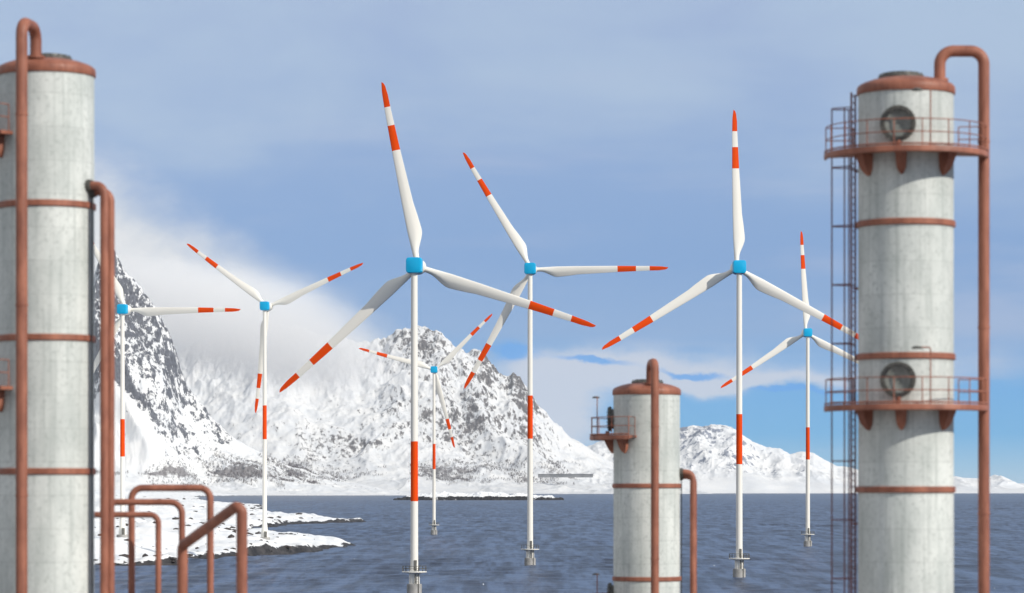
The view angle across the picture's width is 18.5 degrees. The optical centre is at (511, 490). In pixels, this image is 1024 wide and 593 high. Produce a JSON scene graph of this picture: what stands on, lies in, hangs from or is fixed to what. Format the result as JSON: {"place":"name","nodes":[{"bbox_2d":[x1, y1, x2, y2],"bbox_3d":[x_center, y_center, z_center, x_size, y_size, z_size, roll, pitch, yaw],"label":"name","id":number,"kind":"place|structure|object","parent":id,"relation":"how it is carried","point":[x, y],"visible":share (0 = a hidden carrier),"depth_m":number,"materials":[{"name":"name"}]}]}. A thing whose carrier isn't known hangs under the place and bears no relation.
{"place":"outdoors","nodes":[
{"label":"outdoors","id":0,"kind":"place"},
{"bbox_2d":[94,490,366,565],"bbox_3d":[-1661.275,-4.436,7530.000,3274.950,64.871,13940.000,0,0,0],"label":"snowy shore","id":1,"kind":"structure","parent":0,"point":[166,514],"depth_m":1236.87,"materials":[{"name":"white snow"}]},
{"bbox_2d":[94,244,239,537],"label":"wind turbine","id":2,"kind":"object","parent":1,"relation":"on","point":[123,309],"visible":0.73,"depth_m":1059.15,"materials":[{"name":"metal"}]},
{"bbox_2d":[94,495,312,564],"bbox_3d":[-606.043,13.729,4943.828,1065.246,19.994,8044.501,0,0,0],"label":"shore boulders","id":3,"kind":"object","parent":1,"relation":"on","point":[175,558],"visible":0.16,"depth_m":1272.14,"materials":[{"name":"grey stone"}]},
{"bbox_2d":[187,244,362,539],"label":"wind turbine","id":4,"kind":"object","parent":1,"relation":"on","point":[266,307],"visible":1,"depth_m":1171.98,"materials":[{"name":"metal"}]},
{"bbox_2d":[94,252,421,494],"bbox_3d":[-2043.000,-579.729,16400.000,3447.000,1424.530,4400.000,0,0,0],"label":"mountain","id":5,"kind":"structure","parent":0,"point":[168,418],"depth_m":15886.00,"materials":[{"name":"white snow"}]},
{"bbox_2d":[97,450,339,489],"bbox_3d":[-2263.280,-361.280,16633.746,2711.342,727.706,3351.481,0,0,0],"label":"birch wood","id":6,"kind":"object","parent":5,"relation":"on","point":[255,473],"visible":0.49,"depth_m":15806.92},
{"bbox_2d":[177,318,711,493],"bbox_3d":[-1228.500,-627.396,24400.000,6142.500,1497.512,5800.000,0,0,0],"label":"mountain","id":7,"kind":"structure","parent":0,"point":[346,401],"depth_m":24145.99,"materials":[{"name":"white snow"}]},
{"bbox_2d":[270,453,579,484],"bbox_3d":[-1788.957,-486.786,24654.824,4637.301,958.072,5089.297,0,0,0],"label":"birch wood","id":8,"kind":"object","parent":7,"relation":"on","point":[475,470],"visible":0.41,"depth_m":23142.01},
{"bbox_2d":[538,474,592,476],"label":"road gallery","id":9,"kind":"object","parent":7,"relation":"on","point":[565,475],"visible":1,"depth_m":22692.01,"materials":[{"name":"concrete"}]},
{"bbox_2d":[0,0,1023,482],"label":"sky","id":10,"kind":"structure","parent":0,"point":[252,135],"materials":[{"name":"blue"}]},
{"bbox_2d":[94,493,1023,592],"bbox_3d":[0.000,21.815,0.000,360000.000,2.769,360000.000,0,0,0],"label":"sea","id":11,"kind":"structure","parent":0,"point":[474,546],"depth_m":1179.78,"materials":[{"name":"liquid"}]},
{"bbox_2d":[359,314,491,534],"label":"wind turbine","id":12,"kind":"object","parent":11,"relation":"in","point":[448,358],"visible":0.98,"depth_m":1571.19,"materials":[{"name":"metal"}]},
{"bbox_2d":[279,82,595,592],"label":"wind turbine","id":13,"kind":"object","parent":11,"relation":"in","point":[415,268],"visible":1,"depth_m":664.77,"materials":[{"name":"metal"}]},
{"bbox_2d":[393,491,563,499],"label":"rocky islet","id":14,"kind":"object","parent":11,"relation":"in","point":[480,495],"visible":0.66,"depth_m":7291.33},
{"bbox_2d":[463,153,667,565],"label":"wind turbine","id":15,"kind":"object","parent":11,"relation":"in","point":[530,269],"visible":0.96,"depth_m":920.02,"materials":[{"name":"metal"}]},
{"bbox_2d":[602,110,857,577],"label":"wind turbine","id":16,"kind":"object","parent":11,"relation":"in","point":[738,267],"visible":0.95,"depth_m":795.19,"materials":[{"name":"metal"}]},
{"bbox_2d":[721,232,857,546],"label":"wind turbine","id":17,"kind":"object","parent":11,"relation":"in","point":[806,332],"visible":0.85,"depth_m":1232.85,"materials":[{"name":"metal"}]},
{"bbox_2d":[587,424,1023,492],"bbox_3d":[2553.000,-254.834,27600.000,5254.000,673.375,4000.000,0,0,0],"label":"mountain","id":18,"kind":"structure","parent":0,"point":[708,456],"depth_m":27074.50,"materials":[{"name":"white snow"}]},
{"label":"quay","id":19,"kind":"structure","parent":0,"visible":0},
{"bbox_2d":[0,18,114,592],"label":"process column","id":20,"kind":"structure","parent":19,"relation":"on","point":[51,189],"depth_m":131.61,"materials":[{"name":"metal"}]},
{"bbox_2d":[94,512,160,592],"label":"bent pipe","id":21,"kind":"object","parent":19,"relation":"on","point":[155,517],"visible":0.46,"depth_m":145.88,"materials":[{"name":"red metal"}]},
{"bbox_2d":[115,499,184,541],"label":"bent pipe","id":22,"kind":"object","parent":19,"relation":"on","point":[178,505],"visible":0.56,"depth_m":147.87,"materials":[{"name":"red metal"}]},
{"bbox_2d":[128,485,213,592],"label":"bent pipe","id":23,"kind":"object","parent":19,"relation":"on","point":[135,490],"visible":1,"depth_m":149.86,"materials":[{"name":"red metal"}]},
{"bbox_2d":[177,502,246,592],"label":"bent pipe","id":24,"kind":"object","parent":19,"relation":"on","point":[239,509],"visible":1,"depth_m":128.60,"materials":[{"name":"red metal"}]},
{"bbox_2d":[590,358,696,592],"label":"process column","id":25,"kind":"structure","parent":19,"relation":"on","point":[642,441],"depth_m":188.79,"materials":[{"name":"metal"}]},
{"bbox_2d":[824,45,989,592],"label":"process column","id":26,"kind":"structure","parent":19,"relation":"on","point":[905,152],"depth_m":131.67,"materials":[{"name":"metal"}]}
]}

